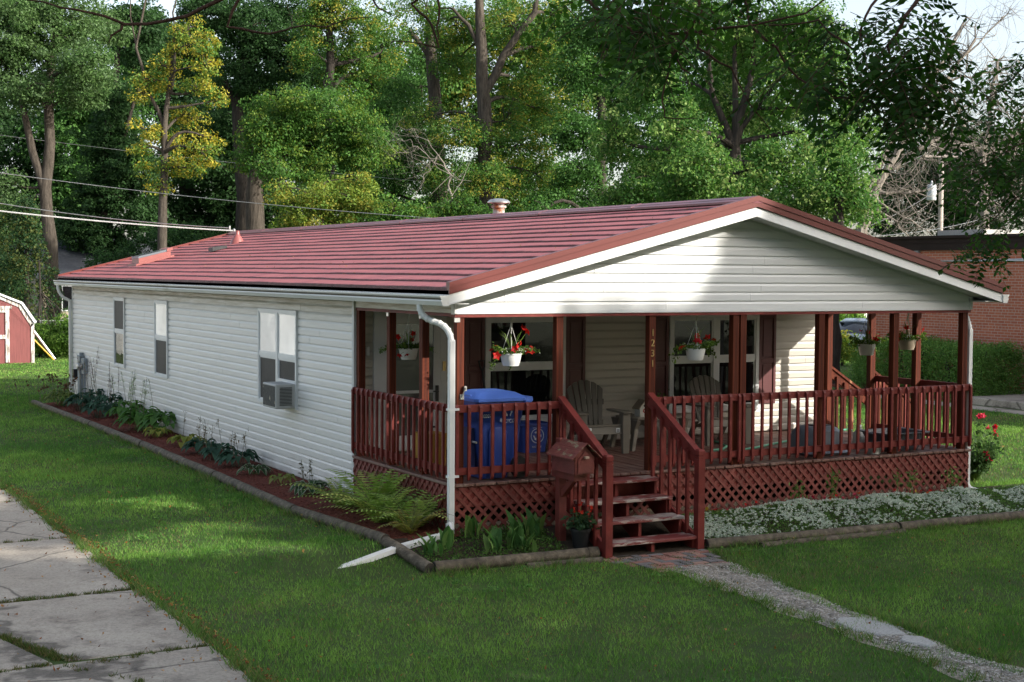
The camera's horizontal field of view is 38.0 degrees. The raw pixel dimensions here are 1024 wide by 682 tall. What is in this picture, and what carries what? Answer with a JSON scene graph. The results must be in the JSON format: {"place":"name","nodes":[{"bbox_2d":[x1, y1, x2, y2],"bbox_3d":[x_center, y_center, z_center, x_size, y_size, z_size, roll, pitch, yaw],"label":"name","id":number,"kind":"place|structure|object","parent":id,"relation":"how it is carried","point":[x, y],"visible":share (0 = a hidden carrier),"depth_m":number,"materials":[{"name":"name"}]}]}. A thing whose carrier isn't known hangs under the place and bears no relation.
{"place":"outdoors","nodes":[
{"label":"outdoors","id":0,"kind":"place"},
{"bbox_2d":[0,490,251,681],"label":"driveway","id":1,"kind":"structure","parent":0,"point":[116,620],"depth_m":12.93,"materials":[{"name":"concrete"}]},
{"bbox_2d":[0,487,211,681],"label":"joint grass","id":2,"kind":"structure","parent":1,"relation":"on","point":[45,652],"depth_m":12.05,"materials":[{"name":"green plant"}]},
{"bbox_2d":[0,314,1023,681],"bbox_3d":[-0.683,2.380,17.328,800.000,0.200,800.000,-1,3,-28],"label":"lawn","id":3,"kind":"structure","parent":0,"point":[310,570],"depth_m":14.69,"materials":[{"name":"green plant"}]},
{"bbox_2d":[0,293,36,362],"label":"garden shed","id":4,"kind":"structure","parent":3,"relation":"on","point":[18,321],"depth_m":48.51,"materials":[{"name":"red wood"}]},
{"bbox_2d":[0,196,36,324],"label":"spruce tree","id":5,"kind":"object","parent":3,"relation":"on","point":[2,235],"visible":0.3,"depth_m":63.96,"materials":[{"name":"green plant"}]},
{"bbox_2d":[0,194,67,332],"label":"spruce tree","id":6,"kind":"object","parent":3,"relation":"on","point":[29,236],"visible":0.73,"depth_m":57.75,"materials":[{"name":"green plant"}]},
{"bbox_2d":[0,105,76,253],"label":"tree","id":7,"kind":"object","parent":3,"relation":"on","point":[6,159],"visible":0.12,"depth_m":88.84,"materials":[{"name":"green plant"}]},
{"bbox_2d":[34,261,68,356],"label":"bush","id":8,"kind":"object","parent":3,"relation":"on","point":[55,338],"visible":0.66,"depth_m":51.76,"materials":[{"name":"green plant"}]},
{"bbox_2d":[0,75,135,299],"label":"tree","id":9,"kind":"object","parent":3,"relation":"on","point":[5,121],"visible":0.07,"depth_m":79.38,"materials":[{"name":"green plant"}]},
{"bbox_2d":[0,0,140,332],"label":"oak tree","id":10,"kind":"object","parent":3,"relation":"on","point":[70,51],"visible":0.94,"depth_m":61.51,"materials":[{"name":"green plant"}]},
{"bbox_2d":[15,238,155,325],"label":"neighbour house","id":11,"kind":"structure","parent":3,"relation":"on","point":[70,260],"depth_m":76.95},
{"bbox_2d":[4,38,180,245],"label":"tree","id":12,"kind":"object","parent":3,"relation":"on","point":[61,173],"visible":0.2,"depth_m":86.60,"materials":[{"name":"green plant"}]},
{"bbox_2d":[88,421,142,446],"bbox_3d":[-7.325,1.716,27.444,0.143,0.138,3.759,-1,3,-29],"label":"landscape timber","id":13,"kind":"object","parent":3,"relation":"on","point":[127,437],"visible":0.76,"depth_m":27.30,"materials":[{"name":"grey wood"}]},
{"bbox_2d":[53,0,181,258],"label":"dark oak","id":14,"kind":"object","parent":3,"relation":"on","point":[112,165],"visible":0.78,"depth_m":77.34,"materials":[{"name":"green plant"}]},
{"bbox_2d":[80,219,231,267],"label":"bush","id":15,"kind":"object","parent":3,"relation":"on","point":[174,235],"visible":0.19,"depth_m":59.63,"materials":[{"name":"green plant"}]},
{"bbox_2d":[121,0,230,249],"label":"young tree","id":16,"kind":"object","parent":3,"relation":"on","point":[166,141],"visible":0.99,"depth_m":51.87,"materials":[{"name":"yellow plant"}]},
{"bbox_2d":[102,0,251,186],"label":"tree","id":17,"kind":"object","parent":3,"relation":"on","point":[187,99],"visible":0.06,"depth_m":96.77,"materials":[{"name":"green plant"}]},
{"bbox_2d":[139,441,215,476],"bbox_3d":[-5.397,1.894,23.887,0.152,0.138,4.260,-1,3,-28],"label":"landscape timber","id":18,"kind":"object","parent":3,"relation":"on","point":[172,456],"visible":0.81,"depth_m":23.69,"materials":[{"name":"grey wood"}]},
{"bbox_2d":[124,98,273,239],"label":"tree","id":19,"kind":"object","parent":3,"relation":"on","point":[185,207],"visible":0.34,"depth_m":90.49,"materials":[{"name":"green plant"}]},
{"bbox_2d":[156,0,340,230],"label":"dark oak","id":20,"kind":"object","parent":3,"relation":"on","point":[250,50],"visible":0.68,"depth_m":69.49,"materials":[{"name":"green plant"}]},
{"bbox_2d":[44,402,461,541],"bbox_3d":[-5.716,1.849,25.448,1.140,0.062,19.600,-1,3,-28],"label":"mulch bed","id":21,"kind":"object","parent":3,"relation":"on","point":[331,512],"visible":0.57,"depth_m":21.51,"materials":[{"name":"wood"}]},
{"bbox_2d":[14,372,77,405],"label":"dry plant","id":22,"kind":"object","parent":21,"relation":"on","point":[66,385],"visible":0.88,"depth_m":33.74,"materials":[{"name":"green plant"}]},
{"bbox_2d":[86,358,122,413],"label":"blue hosta","id":23,"kind":"object","parent":21,"relation":"on","point":[104,398],"visible":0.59,"depth_m":31.17,"materials":[{"name":"green plant"}]},
{"bbox_2d":[105,372,144,422],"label":"flowering hosta","id":24,"kind":"object","parent":21,"relation":"on","point":[119,409],"visible":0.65,"depth_m":29.42,"materials":[{"name":"green plant"}]},
{"bbox_2d":[112,371,165,430],"bbox_3d":[-6.989,1.114,28.126,1.037,1.152,1.079,1,3,15],"label":"flowering hosta","id":25,"kind":"object","parent":21,"relation":"on","point":[136,417],"visible":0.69,"depth_m":27.97,"materials":[{"name":"green plant"}]},
{"bbox_2d":[137,379,176,434],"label":"green hosta","id":26,"kind":"object","parent":21,"relation":"on","point":[145,421],"visible":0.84,"depth_m":27.40,"materials":[{"name":"green plant"}]},
{"bbox_2d":[199,419,238,459],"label":"blue hosta","id":27,"kind":"object","parent":21,"relation":"on","point":[211,447],"visible":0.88,"depth_m":23.79,"materials":[{"name":"green plant"}]},
{"bbox_2d":[214,427,262,467],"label":"blue hosta","id":28,"kind":"object","parent":21,"relation":"on","point":[228,454],"visible":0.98,"depth_m":22.95,"materials":[{"name":"green plant"}]},
{"bbox_2d":[288,459,329,496],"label":"striped hosta","id":29,"kind":"object","parent":21,"relation":"on","point":[299,490],"visible":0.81,"depth_m":20.17,"materials":[{"name":"green plant"}]},
{"bbox_2d":[275,477,377,506],"bbox_3d":[-2.162,1.948,19.062,1.835,0.398,1.364,0,3,-12],"label":"fern","id":30,"kind":"object","parent":21,"relation":"on","point":[339,488],"visible":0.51,"depth_m":19.09,"materials":[{"name":"green plant"}]},
{"bbox_2d":[297,465,409,514],"bbox_3d":[-1.559,1.876,18.459,2.058,0.606,1.804,-1,3,-28],"label":"fern","id":31,"kind":"object","parent":21,"relation":"on","point":[385,488],"visible":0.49,"depth_m":18.32,"materials":[{"name":"green plant"}]},
{"bbox_2d":[312,486,434,523],"bbox_3d":[-1.614,1.974,17.898,1.731,0.462,1.618,-1,3,-28],"label":"fern","id":32,"kind":"object","parent":21,"relation":"on","point":[370,514],"visible":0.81,"depth_m":17.83,"materials":[{"name":"green plant"}]},
{"bbox_2d":[337,490,472,526],"bbox_3d":[-1.244,2.002,17.509,1.696,0.448,1.750,-1,3,-28],"label":"fern","id":33,"kind":"object","parent":21,"relation":"on","point":[425,508],"visible":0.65,"depth_m":17.52,"materials":[{"name":"green plant"}]},
{"bbox_2d":[378,499,455,533],"bbox_3d":[-1.183,2.065,17.165,1.091,0.353,0.847,-1,3,-28],"label":"fern","id":34,"kind":"object","parent":21,"relation":"on","point":[412,527],"visible":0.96,"depth_m":17.20,"materials":[{"name":"green plant"}]},
{"bbox_2d":[212,471,296,511],"bbox_3d":[-3.571,2.068,20.417,0.147,0.138,3.510,-1,3,-27],"label":"landscape timber","id":35,"kind":"object","parent":3,"relation":"on","point":[227,479],"visible":0.84,"depth_m":20.25,"materials":[{"name":"grey wood"}]},
{"bbox_2d":[198,47,351,228],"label":"tree","id":36,"kind":"object","parent":3,"relation":"on","point":[222,116],"visible":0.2,"depth_m":88.85,"materials":[{"name":"green plant"}]},
{"bbox_2d":[222,71,406,229],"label":"maple tree","id":37,"kind":"object","parent":3,"relation":"on","point":[294,118],"visible":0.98,"depth_m":55.53,"materials":[{"name":"green plant"}]},
{"bbox_2d":[261,166,381,228],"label":"yellow bush","id":38,"kind":"object","parent":3,"relation":"on","point":[346,191],"visible":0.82,"depth_m":46.75,"materials":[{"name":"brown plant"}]},
{"bbox_2d":[290,505,389,543],"bbox_3d":[-2.093,2.199,17.821,0.144,0.137,2.399,-1,3,-33],"label":"landscape timber","id":39,"kind":"object","parent":3,"relation":"on","point":[373,535],"visible":0.84,"depth_m":17.66,"materials":[{"name":"grey wood"}]},
{"bbox_2d":[280,0,416,224],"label":"green elm","id":40,"kind":"object","parent":3,"relation":"on","point":[374,30],"visible":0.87,"depth_m":66.00,"materials":[{"name":"green plant"}]},
{"bbox_2d":[287,0,454,223],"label":"tree","id":41,"kind":"object","parent":3,"relation":"on","point":[343,170],"visible":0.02,"depth_m":94.94,"materials":[{"name":"green plant"}]},
{"bbox_2d":[339,522,454,567],"bbox_3d":[-1.265,2.296,16.575,0.171,0.353,1.792,3,4,42],"label":"downspout extension","id":42,"kind":"object","parent":3,"relation":"on","point":[383,553],"visible":0.68,"depth_m":16.40,"materials":[{"name":"metal"}]},
{"bbox_2d":[333,108,470,200],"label":"dead bough tree","id":43,"kind":"object","parent":3,"relation":"on","point":[444,166],"visible":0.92,"depth_m":53.98,"materials":[{"name":"grey plant"}]},
{"bbox_2d":[381,536,433,572],"bbox_3d":[-1.159,2.367,16.422,0.138,0.305,0.867,-2,3,-39],"label":"landscape timber","id":44,"kind":"object","parent":3,"relation":"on","point":[413,558],"visible":0.94,"depth_m":16.32,"materials":[{"name":"grey wood"}]},
{"bbox_2d":[361,29,462,212],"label":"ash tree","id":45,"kind":"object","parent":3,"relation":"on","point":[395,99],"visible":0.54,"depth_m":63.78,"materials":[{"name":"green plant"}]},
{"bbox_2d":[348,184,507,222],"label":"young walnut","id":46,"kind":"object","parent":3,"relation":"on","point":[461,207],"visible":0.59,"depth_m":46.19,"materials":[{"name":"green plant"}]},
{"bbox_2d":[383,0,584,208],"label":"tall locust","id":47,"kind":"object","parent":3,"relation":"on","point":[482,136],"visible":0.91,"depth_m":60.35,"materials":[{"name":"green plant"}]},
{"bbox_2d":[394,525,574,560],"bbox_3d":[-0.216,2.355,17.050,2.160,0.178,0.970,-1,3,-28],"label":"soil bed","id":48,"kind":"object","parent":3,"relation":"on","point":[568,543],"visible":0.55,"depth_m":16.97,"materials":[{"name":"brown soil"}]},
{"bbox_2d":[410,523,567,562],"bbox_3d":[-0.319,2.311,16.967,1.826,0.283,0.851,-1,3,-28],"label":"ground cover","id":49,"kind":"object","parent":48,"relation":"on","point":[542,539],"visible":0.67,"depth_m":16.92,"materials":[{"name":"green plant"}]},
{"bbox_2d":[481,525,501,553],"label":"lily plant","id":50,"kind":"object","parent":48,"relation":"on","point":[495,535],"visible":0.98,"depth_m":16.81,"materials":[{"name":"green plant"}]},
{"bbox_2d":[519,506,545,537],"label":"lily plant","id":51,"kind":"object","parent":48,"relation":"on","point":[536,524],"visible":0.94,"depth_m":17.34,"materials":[{"name":"green plant"}]},
{"bbox_2d":[546,437,601,540],"bbox_3d":[0.696,1.820,17.185,0.392,1.350,0.670,-1,3,-28],"label":"mailbox","id":52,"kind":"object","parent":48,"relation":"on","point":[572,462],"visible":0.95,"depth_m":17.13,"materials":[{"name":"red wood"}]},
{"bbox_2d":[560,502,601,547],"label":"potted geranium","id":53,"kind":"object","parent":48,"relation":"on","point":[580,529],"visible":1,"depth_m":17.18,"materials":[{"name":"black plastic"}]},
{"bbox_2d":[378,0,615,211],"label":"tree","id":54,"kind":"object","parent":3,"relation":"on","point":[457,94],"visible":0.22,"depth_m":96.66,"materials":[{"name":"green plant"}]},
{"bbox_2d":[432,547,589,572],"bbox_3d":[0.005,2.450,16.601,1.929,0.139,0.146,-1,3,-28],"label":"landscape timber","id":55,"kind":"object","parent":3,"relation":"on","point":[506,560],"visible":0.87,"depth_m":16.53,"materials":[{"name":"grey wood"}]},
{"bbox_2d":[0,208,1023,681],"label":"fallen leaves","id":56,"kind":"object","parent":3,"relation":"on","point":[194,616],"visible":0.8,"depth_m":14.59,"materials":[{"name":"brown plant"}]},
{"bbox_2d":[27,0,1023,291],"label":"black locust","id":57,"kind":"object","parent":3,"relation":"on","point":[913,104],"visible":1,"depth_m":7.47,"materials":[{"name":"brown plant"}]},
{"bbox_2d":[53,196,1008,558],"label":"house","id":58,"kind":"structure","parent":3,"relation":"on","point":[613,302],"depth_m":20.32,"materials":[{"name":"plastic"}]},
{"bbox_2d":[113,297,125,367],"bbox_3d":[-8.246,-0.185,31.237,0.055,1.460,0.910,-1,3,-28],"label":"window","id":59,"kind":"structure","parent":58,"relation":"in","point":[119,303],"depth_m":31.25,"materials":[{"name":"glass"}]},
{"bbox_2d":[154,300,169,378],"bbox_3d":[-6.682,-0.040,28.340,0.055,1.460,0.920,-1,3,-28],"label":"window","id":60,"kind":"structure","parent":58,"relation":"in","point":[161,369],"depth_m":28.34,"materials":[{"name":"glass"}]},
{"bbox_2d":[258,308,275,401],"bbox_3d":[-3.754,0.232,22.916,0.055,1.460,0.880,-1,3,-28],"label":"window","id":61,"kind":"structure","parent":58,"relation":"in","point":[266,317],"depth_m":22.98,"materials":[{"name":"glass"}]},
{"bbox_2d":[263,378,294,408],"bbox_3d":[-3.486,0.778,22.099,0.336,0.400,0.790,-1,3,-28],"label":"air conditioner","id":62,"kind":"object","parent":58,"relation":"attached to","point":[279,393],"visible":1,"depth_m":21.80,"materials":[{"name":"white plastic"}]},
{"bbox_2d":[276,309,298,409],"bbox_3d":[-3.344,0.270,22.156,0.055,1.460,0.850,-1,3,-28],"label":"window","id":63,"kind":"structure","parent":58,"relation":"in","point":[287,326],"depth_m":22.11,"materials":[{"name":"glass"}]},
{"bbox_2d":[379,314,437,359],"bbox_3d":[-1.392,-0.078,19.670,0.787,0.756,0.430,-1,3,-28],"label":"hanging basket","id":64,"kind":"object","parent":58,"relation":"hanging from","point":[407,351],"visible":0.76,"depth_m":19.60,"materials":[{"name":"white paint"}]},
{"bbox_2d":[373,311,446,450],"bbox_3d":[-1.385,0.549,20.276,1.080,1.945,0.089,-1,3,-28],"label":"storm door","id":65,"kind":"structure","parent":58,"relation":"in","point":[407,371],"depth_m":20.27,"materials":[{"name":"paint"}]},
{"bbox_2d":[464,388,532,478],"bbox_3d":[-0.246,1.109,17.967,0.804,1.053,0.720,-1,3,-28],"label":"recycling cart","id":66,"kind":"object","parent":58,"relation":"on","point":[484,396],"visible":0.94,"depth_m":17.67,"materials":[{"name":"blue plastic"}]},
{"bbox_2d":[489,317,539,369],"bbox_3d":[-0.002,0.001,17.900,0.697,0.730,0.452,-1,3,-28],"label":"hanging basket","id":67,"kind":"object","parent":58,"relation":"hanging from","point":[511,355],"visible":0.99,"depth_m":17.79,"materials":[{"name":"white paint"}]},
{"bbox_2d":[485,316,566,421],"bbox_3d":[0.196,0.407,21.131,1.340,1.520,0.075,-1,3,-28],"label":"window","id":68,"kind":"structure","parent":58,"relation":"in","point":[533,377],"depth_m":21.15,"materials":[{"name":"glass"}]},
{"bbox_2d":[518,420,547,452],"bbox_3d":[0.241,1.317,20.520,0.480,0.405,0.500,-1,3,-28],"label":"recycling bin","id":69,"kind":"object","parent":58,"relation":"on","point":[533,436],"visible":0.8,"depth_m":20.33,"materials":[{"name":"blue plastic"}]},
{"bbox_2d":[567,380,631,453],"bbox_3d":[1.136,1.046,20.491,0.800,0.964,0.793,-1,3,-20],"label":"adirondack chair","id":70,"kind":"object","parent":58,"relation":"on","point":[599,427],"visible":0.64,"depth_m":20.70,"materials":[{"name":"beige plastic"}]},
{"bbox_2d":[609,413,688,450],"bbox_3d":[1.958,1.280,21.076,0.990,0.455,0.680,-1,3,-28],"label":"side table","id":71,"kind":"object","parent":58,"relation":"on","point":[636,422],"visible":0.49,"depth_m":20.99,"materials":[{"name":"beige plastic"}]},
{"bbox_2d":[668,315,719,363],"bbox_3d":[2.372,-0.059,19.078,0.797,0.689,0.494,-1,3,-28],"label":"hanging basket","id":72,"kind":"object","parent":58,"relation":"hanging from","point":[696,348],"visible":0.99,"depth_m":19.06,"materials":[{"name":"white paint"}]},
{"bbox_2d":[668,315,759,412],"bbox_3d":[3.097,0.334,22.693,1.710,1.480,0.075,-1,3,-28],"label":"window","id":73,"kind":"structure","parent":58,"relation":"in","point":[684,370],"depth_m":22.64,"materials":[{"name":"glass"}]},
{"bbox_2d":[687,375,750,445],"bbox_3d":[2.982,1.005,21.657,0.800,0.964,0.793,-1,3,-24],"label":"adirondack chair","id":74,"kind":"object","parent":58,"relation":"on","point":[713,385],"visible":0.55,"depth_m":21.79,"materials":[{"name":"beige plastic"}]},
{"bbox_2d":[846,314,888,354],"bbox_3d":[5.325,-0.156,22.196,0.722,0.745,0.461,-1,3,-28],"label":"hanging basket","id":75,"kind":"object","parent":58,"relation":"hanging from","point":[866,345],"visible":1,"depth_m":22.14,"materials":[{"name":"white paint"}]},
{"bbox_2d":[886,313,927,352],"bbox_3d":[5.818,-0.163,21.845,0.710,0.693,0.504,0,3,-4],"label":"hanging basket","id":76,"kind":"object","parent":58,"relation":"hanging from","point":[907,341],"visible":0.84,"depth_m":21.83,"materials":[{"name":"plastic"}]},
{"bbox_2d":[100,464,1023,681],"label":"clover","id":77,"kind":"object","parent":3,"relation":"on","point":[146,536],"visible":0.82,"depth_m":15.19,"materials":[{"name":"green plant"}]},
{"bbox_2d":[513,0,696,211],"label":"dark maple","id":78,"kind":"object","parent":3,"relation":"on","point":[579,77],"visible":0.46,"depth_m":57.64,"materials":[{"name":"green plant"}]},
{"bbox_2d":[566,521,704,558],"bbox_3d":[1.381,2.356,17.861,1.420,0.198,1.220,-1,3,-28],"label":"soil bed","id":79,"kind":"object","parent":3,"relation":"on","point":[652,528],"visible":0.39,"depth_m":17.71,"materials":[{"name":"brown soil"}]},
{"bbox_2d":[605,549,728,571],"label":"paver walk","id":80,"kind":"structure","parent":3,"relation":"on","point":[669,560],"depth_m":16.99,"materials":[{"name":"red brick"}]},
{"bbox_2d":[581,0,858,200],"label":"tree","id":81,"kind":"object","parent":3,"relation":"on","point":[699,80],"visible":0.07,"depth_m":98.35,"materials":[{"name":"green plant"}]},
{"bbox_2d":[579,0,888,229],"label":"linden tree","id":82,"kind":"object","parent":3,"relation":"on","point":[702,176],"visible":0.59,"depth_m":45.45,"materials":[{"name":"green plant"}]},
{"bbox_2d":[704,522,899,548],"bbox_3d":[3.622,2.409,18.374,2.920,0.141,0.145,-1,3,-27],"label":"landscape timber","id":83,"kind":"object","parent":3,"relation":"on","point":[724,542],"visible":0.78,"depth_m":18.23,"materials":[{"name":"grey wood"}]},
{"bbox_2d":[759,529,905,547],"bbox_3d":[3.992,2.455,18.407,2.259,0.101,0.104,-1,3,-28],"label":"landscape timber","id":84,"kind":"object","parent":3,"relation":"on","point":[843,536],"visible":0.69,"depth_m":18.37,"materials":[{"name":"grey wood"}]},
{"bbox_2d":[789,132,891,383],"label":"tree","id":85,"kind":"object","parent":3,"relation":"on","point":[842,188],"visible":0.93,"depth_m":41.81,"materials":[{"name":"green plant"}]},
{"bbox_2d":[666,562,1023,681],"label":"gravel path","id":86,"kind":"structure","parent":3,"relation":"on","point":[752,579],"depth_m":14.48,"materials":[{"name":"grey gravel"}]},
{"bbox_2d":[618,551,1019,681],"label":"path weeds","id":87,"kind":"object","parent":86,"relation":"on","point":[797,607],"visible":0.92,"depth_m":15.70,"materials":[{"name":"green plant"}]},
{"bbox_2d":[836,617,936,646],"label":"path slab","id":88,"kind":"structure","parent":86,"relation":"on","point":[884,629],"depth_m":13.66,"materials":[{"name":"concrete"}]},
{"bbox_2d":[840,330,861,365],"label":"bush","id":89,"kind":"object","parent":3,"relation":"on","point":[846,350],"visible":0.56,"depth_m":49.77,"materials":[{"name":"green plant"}]},
{"bbox_2d":[681,483,1023,546],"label":"soil bed","id":90,"kind":"object","parent":3,"relation":"on","point":[836,517],"visible":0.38,"depth_m":19.45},
{"bbox_2d":[682,484,1023,545],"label":"alyssum","id":91,"kind":"object","parent":90,"relation":"on","point":[897,500],"depth_m":19.38,"materials":[{"name":"white plant"}]},
{"bbox_2d":[839,318,866,349],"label":"parked car","id":92,"kind":"object","parent":3,"relation":"on","point":[854,325],"visible":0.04,"depth_m":54.58,"materials":[{"name":"silver metal"}]},
{"bbox_2d":[832,384,983,399],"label":"hedge mulch","id":93,"kind":"object","parent":3,"relation":"on","point":[833,385],"visible":0.13,"depth_m":39.79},
{"bbox_2d":[848,333,1023,399],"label":"hedge","id":94,"kind":"object","parent":93,"relation":"on","point":[988,381],"visible":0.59,"depth_m":36.97,"materials":[{"name":"green plant"}]},
{"bbox_2d":[849,107,1023,236],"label":"tree","id":95,"kind":"object","parent":3,"relation":"on","point":[878,230],"visible":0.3,"depth_m":104.06,"materials":[{"name":"grey plant"}]},
{"bbox_2d":[854,0,1023,317],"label":"dead tree","id":96,"kind":"object","parent":3,"relation":"on","point":[884,176],"visible":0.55,"depth_m":65.94,"materials":[{"name":"grey wood"}]},
{"bbox_2d":[925,152,961,230],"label":"utility pole","id":97,"kind":"object","parent":3,"relation":"on","point":[940,210],"visible":0.44,"depth_m":85.67,"materials":[{"name":"metal"}]},
{"bbox_2d":[876,229,1023,393],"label":"brick building","id":98,"kind":"structure","parent":3,"relation":"on","point":[993,322],"depth_m":38.62,"materials":[{"name":"brick"}]},
{"bbox_2d":[885,39,1023,232],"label":"bare tree","id":99,"kind":"object","parent":3,"relation":"on","point":[995,78],"visible":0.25,"depth_m":73.92,"materials":[{"name":"grey plant"}]},
{"bbox_2d":[897,510,1023,530],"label":"landscape timber","id":100,"kind":"object","parent":3,"relation":"on","point":[969,519],"visible":0.81,"depth_m":19.50,"materials":[{"name":"grey wood"}]},
{"bbox_2d":[949,412,1007,481],"bbox_3d":[6.940,1.584,22.234,0.856,1.047,1.002,1,3,14],"label":"rose bush","id":101,"kind":"object","parent":3,"relation":"on","point":[980,461],"visible":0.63,"depth_m":22.11,"materials":[{"name":"green plant"}]},
{"bbox_2d":[972,394,1023,409],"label":"sidewalk","id":102,"kind":"structure","parent":3,"relation":"on","point":[1014,401],"depth_m":35.00,"materials":[{"name":"grey concrete"}]},
{"bbox_2d":[2,0,1023,243],"label":"sky","id":103,"kind":"structure","parent":0,"point":[859,7],"materials":[{"name":"white"}]},
{"bbox_2d":[790,423,847,456],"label":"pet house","id":104,"kind":"structure","parent":0,"point":[810,435],"depth_m":20.34,"materials":[{"name":"grey plastic"}]},
{"bbox_2d":[860,427,929,450],"bbox_3d":[5.404,1.399,21.031,0.940,0.262,0.660,-1,3,-28],"label":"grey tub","id":105,"kind":"object","parent":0,"point":[903,434],"visible":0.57,"depth_m":20.89,"materials":[{"name":"plastic"}]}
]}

